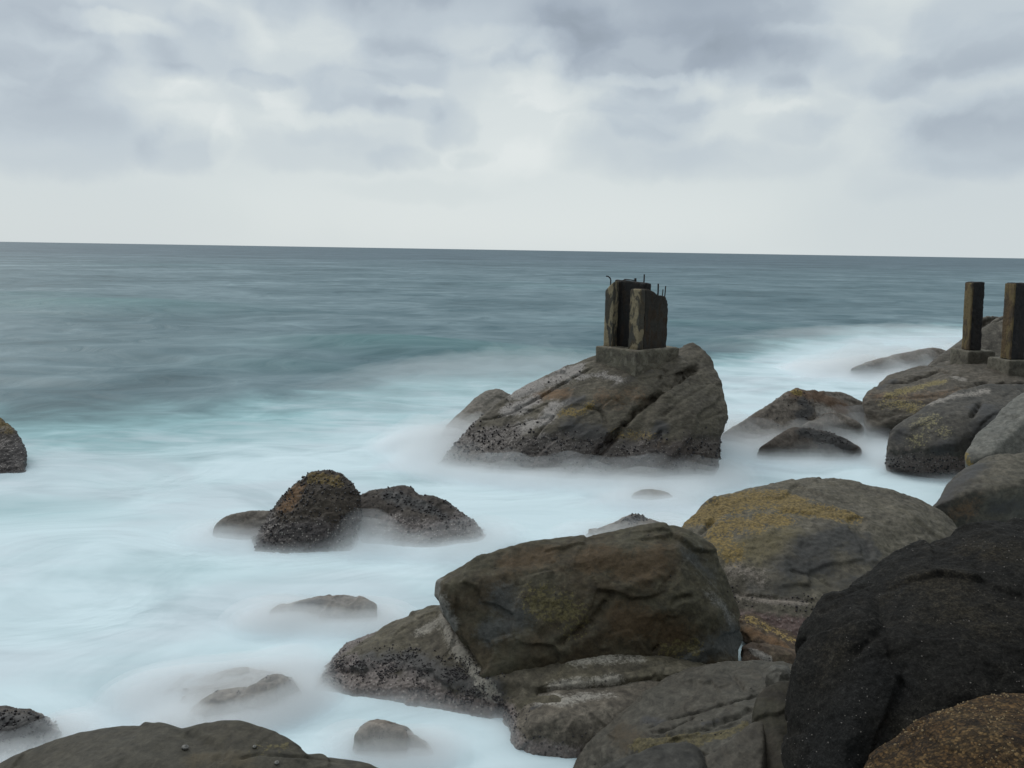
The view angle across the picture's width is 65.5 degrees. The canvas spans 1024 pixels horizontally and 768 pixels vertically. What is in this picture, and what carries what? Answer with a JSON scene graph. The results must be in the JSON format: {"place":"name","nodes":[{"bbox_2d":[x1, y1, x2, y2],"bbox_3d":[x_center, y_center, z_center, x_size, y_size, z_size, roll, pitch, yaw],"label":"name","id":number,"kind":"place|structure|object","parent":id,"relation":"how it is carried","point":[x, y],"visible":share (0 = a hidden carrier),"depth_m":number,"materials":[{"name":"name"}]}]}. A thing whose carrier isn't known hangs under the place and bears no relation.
{"place":"outdoors","nodes":[
{"label":"outdoors","id":0,"kind":"place"},
{"bbox_2d":[0,242,1023,767],"bbox_3d":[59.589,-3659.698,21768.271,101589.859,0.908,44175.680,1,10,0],"label":"sea","id":1,"kind":"structure","parent":0,"point":[164,408],"depth_m":23.98,"materials":[{"name":"liquid"}]},
{"bbox_2d":[0,418,26,473],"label":"sea rock","id":2,"kind":"object","parent":1,"relation":"in","point":[13,455],"visible":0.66,"depth_m":17.83,"materials":[{"name":"grey stone"}]},
{"bbox_2d":[0,705,62,762],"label":"rock","id":3,"kind":"object","parent":1,"relation":"on","point":[22,730],"visible":0.72,"depth_m":7.96,"materials":[{"name":"grey stone"}]},
{"bbox_2d":[0,720,376,767],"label":"boulder","id":4,"kind":"object","parent":1,"relation":"in","point":[224,744],"visible":0.99,"depth_m":6.52,"materials":[{"name":"grey stone"}]},
{"bbox_2d":[182,744,188,749],"bbox_3d":[-2.664,2.959,6.486,0.060,0.042,0.053,4,10,17],"label":"sea snail","id":5,"kind":"object","parent":4,"relation":"on","point":[185,747],"visible":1,"depth_m":6.47},
{"bbox_2d":[163,667,289,703],"bbox_3d":[-3.436,3.602,9.518,1.726,0.497,1.444,1,10,0],"label":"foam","id":6,"kind":"object","parent":1,"relation":"on","point":[232,678],"visible":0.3,"depth_m":9.19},
{"bbox_2d":[212,510,269,539],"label":"sea rock","id":7,"kind":"object","parent":1,"relation":"in","point":[246,525],"visible":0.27,"depth_m":13.90,"materials":[{"name":"grey stone"}]},
{"bbox_2d":[185,674,302,726],"bbox_3d":[-2.988,3.716,8.878,1.315,0.925,0.768,-3,10,-24],"label":"rock","id":8,"kind":"object","parent":1,"relation":"on","point":[270,693],"visible":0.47,"depth_m":8.64,"materials":[{"name":"grey stone"}]},
{"bbox_2d":[251,469,362,553],"bbox_3d":[-3.612,2.414,14.143,2.029,1.823,2.122,1,10,0],"label":"sea rock","id":9,"kind":"object","parent":1,"relation":"in","point":[317,511],"visible":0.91,"depth_m":13.52,"materials":[{"name":"grey stone"}]},
{"bbox_2d":[268,594,377,623],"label":"rock","id":10,"kind":"object","parent":1,"relation":"on","point":[328,608],"visible":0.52,"depth_m":10.86,"materials":[{"name":"grey stone"}]},
{"bbox_2d":[352,719,433,758],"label":"rock","id":11,"kind":"object","parent":1,"relation":"on","point":[384,739],"visible":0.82,"depth_m":7.96,"materials":[{"name":"grey stone"}]},
{"bbox_2d":[360,485,486,546],"bbox_3d":[-1.648,2.604,14.552,2.531,1.363,2.242,1,10,0],"label":"sea rock","id":12,"kind":"object","parent":1,"relation":"in","point":[402,515],"visible":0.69,"depth_m":14.00,"materials":[{"name":"grey stone"}]},
{"bbox_2d":[434,389,509,447],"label":"sea rock","id":13,"kind":"object","parent":1,"relation":"in","point":[464,419],"visible":0.27,"depth_m":21.47,"materials":[{"name":"grey stone"}]},
{"bbox_2d":[314,605,705,731],"bbox_3d":[0.081,3.524,9.411,5.031,1.251,2.502,3,10,15],"label":"rock slab","id":14,"kind":"object","parent":1,"relation":"in","point":[425,657],"visible":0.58,"depth_m":8.98,"materials":[{"name":"grey stone"}]},
{"bbox_2d":[436,342,727,480],"bbox_3d":[1.714,0.710,19.851,7.036,3.462,4.858,1,10,0],"label":"sea boulder","id":15,"kind":"object","parent":1,"relation":"in","point":[590,418],"visible":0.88,"depth_m":18.39,"materials":[{"name":"grey stone"}]},
{"bbox_2d":[596,274,678,376],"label":"concrete pier","id":16,"kind":"structure","parent":15,"relation":"on","point":[635,326],"depth_m":19.26,"materials":[{"name":"grey concrete"}]},
{"bbox_2d":[510,680,658,757],"bbox_3d":[0.959,3.773,8.662,1.981,1.008,1.488,1,10,0],"label":"boulder","id":17,"kind":"object","parent":1,"relation":"in","point":[572,723],"visible":0.42,"depth_m":8.15,"materials":[{"name":"grey stone"}]},
{"bbox_2d":[434,522,742,677],"bbox_3d":[0.981,2.648,9.990,3.924,1.813,2.215,-1,10,-9],"label":"boulder","id":18,"kind":"object","parent":1,"relation":"in","point":[658,589],"visible":0.94,"depth_m":9.24,"materials":[{"name":"grey stone"}]},
{"bbox_2d":[585,513,658,536],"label":"rock","id":19,"kind":"object","parent":1,"relation":"on","point":[632,520],"visible":0.23,"depth_m":14.30,"materials":[{"name":"grey stone"}]},
{"bbox_2d":[631,489,672,499],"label":"rock","id":20,"kind":"object","parent":1,"relation":"on","point":[648,494],"visible":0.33,"depth_m":16.41,"materials":[{"name":"grey stone"}]},
{"bbox_2d":[602,742,706,767],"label":"boulder","id":21,"kind":"object","parent":1,"relation":"in","point":[679,755],"visible":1,"depth_m":6.41,"materials":[{"name":"grey stone"}]},
{"bbox_2d":[573,660,791,767],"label":"boulder","id":22,"kind":"object","parent":1,"relation":"in","point":[706,709],"visible":0.55,"depth_m":7.67,"materials":[{"name":"grey stone"}]},
{"bbox_2d":[765,665,790,686],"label":"stone","id":23,"kind":"object","parent":22,"relation":"on","point":[775,673],"visible":0.14,"depth_m":7.67,"materials":[{"name":"grey stone"}]},
{"bbox_2d":[704,721,766,767],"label":"boulder","id":24,"kind":"object","parent":1,"relation":"in","point":[745,747],"visible":0.97,"depth_m":6.44,"materials":[{"name":"grey stone"}]},
{"bbox_2d":[739,613,796,648],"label":"wedge rock","id":25,"kind":"object","parent":1,"relation":"on","point":[756,628],"visible":0.52,"depth_m":10.32,"materials":[{"name":"brown stone"}]},
{"bbox_2d":[741,642,795,664],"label":"wedge rock","id":26,"kind":"object","parent":1,"relation":"on","point":[761,651],"visible":0.28,"depth_m":9.78,"materials":[{"name":"stone"}]},
{"bbox_2d":[752,681,788,767],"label":"boulder","id":27,"kind":"object","parent":1,"relation":"in","point":[769,709],"visible":0.26,"depth_m":6.63,"materials":[{"name":"grey stone"}]},
{"bbox_2d":[721,388,863,449],"bbox_3d":[8.065,1.119,21.937,5.506,2.142,1.822,-3,10,-23],"label":"sea rock","id":28,"kind":"object","parent":1,"relation":"in","point":[794,407],"visible":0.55,"depth_m":21.08,"materials":[{"name":"grey stone"}]},
{"bbox_2d":[756,427,862,460],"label":"sea rock","id":29,"kind":"object","parent":1,"relation":"in","point":[799,443],"visible":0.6,"depth_m":19.61,"materials":[{"name":"grey stone"}]},
{"bbox_2d":[682,477,956,635],"bbox_3d":[4.993,2.685,12.900,3.983,1.965,5.943,6,11,27],"label":"boulder","id":30,"kind":"object","parent":1,"relation":"in","point":[790,552],"visible":0.47,"depth_m":11.82,"materials":[{"name":"grey stone"}]},
{"bbox_2d":[802,412,864,443],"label":"sea rock","id":31,"kind":"object","parent":1,"relation":"in","point":[847,428],"visible":0.41,"depth_m":21.05,"materials":[{"name":"grey stone"}]},
{"bbox_2d":[847,348,945,377],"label":"sea rock","id":32,"kind":"object","parent":1,"relation":"in","point":[883,367],"visible":0.38,"depth_m":33.05,"materials":[{"name":"grey stone"}]},
{"bbox_2d":[781,518,1023,767],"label":"boulder","id":33,"kind":"object","parent":1,"relation":"in","point":[892,645],"visible":0.93,"depth_m":5.89,"materials":[{"name":"black stone"}]},
{"bbox_2d":[862,360,1023,441],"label":"rock ledge","id":34,"kind":"object","parent":1,"relation":"in","point":[890,402],"visible":0.45,"depth_m":21.63,"materials":[{"name":"grey stone"}]},
{"bbox_2d":[950,281,994,363],"bbox_3d":[13.204,-1.633,22.665,0.894,2.552,0.736,-1,10,-9],"label":"concrete post","id":35,"kind":"object","parent":34,"relation":"on","point":[970,351],"visible":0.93,"depth_m":22.43,"materials":[{"name":"grey concrete"}]},
{"bbox_2d":[987,282,1023,376],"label":"concrete post","id":36,"kind":"object","parent":34,"relation":"on","point":[1009,361],"visible":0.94,"depth_m":21.26,"materials":[{"name":"concrete"}]},
{"bbox_2d":[864,693,1023,767],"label":"boulder","id":37,"kind":"object","parent":1,"relation":"in","point":[986,731],"visible":1,"depth_m":4.58,"materials":[{"name":"brown stone"}]},
{"bbox_2d":[885,384,1023,479],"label":"boulder","id":38,"kind":"object","parent":1,"relation":"in","point":[933,439],"visible":0.55,"depth_m":18.26,"materials":[{"name":"grey stone"}]},
{"bbox_2d":[929,316,1002,364],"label":"boulder","id":39,"kind":"object","parent":1,"relation":"in","point":[991,339],"visible":0.2,"depth_m":24.80,"materials":[{"name":"grey stone"}]},
{"bbox_2d":[933,452,1023,527],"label":"boulder","id":40,"kind":"object","parent":1,"relation":"in","point":[990,487],"visible":0.53,"depth_m":13.79,"materials":[{"name":"grey stone"}]},
{"bbox_2d":[965,393,1023,466],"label":"boulder","id":41,"kind":"object","parent":1,"relation":"in","point":[1002,432],"visible":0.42,"depth_m":15.35,"materials":[{"name":"grey stone"}]},
{"bbox_2d":[0,0,1023,257],"label":"sky","id":42,"kind":"structure","parent":0,"point":[787,127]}
]}

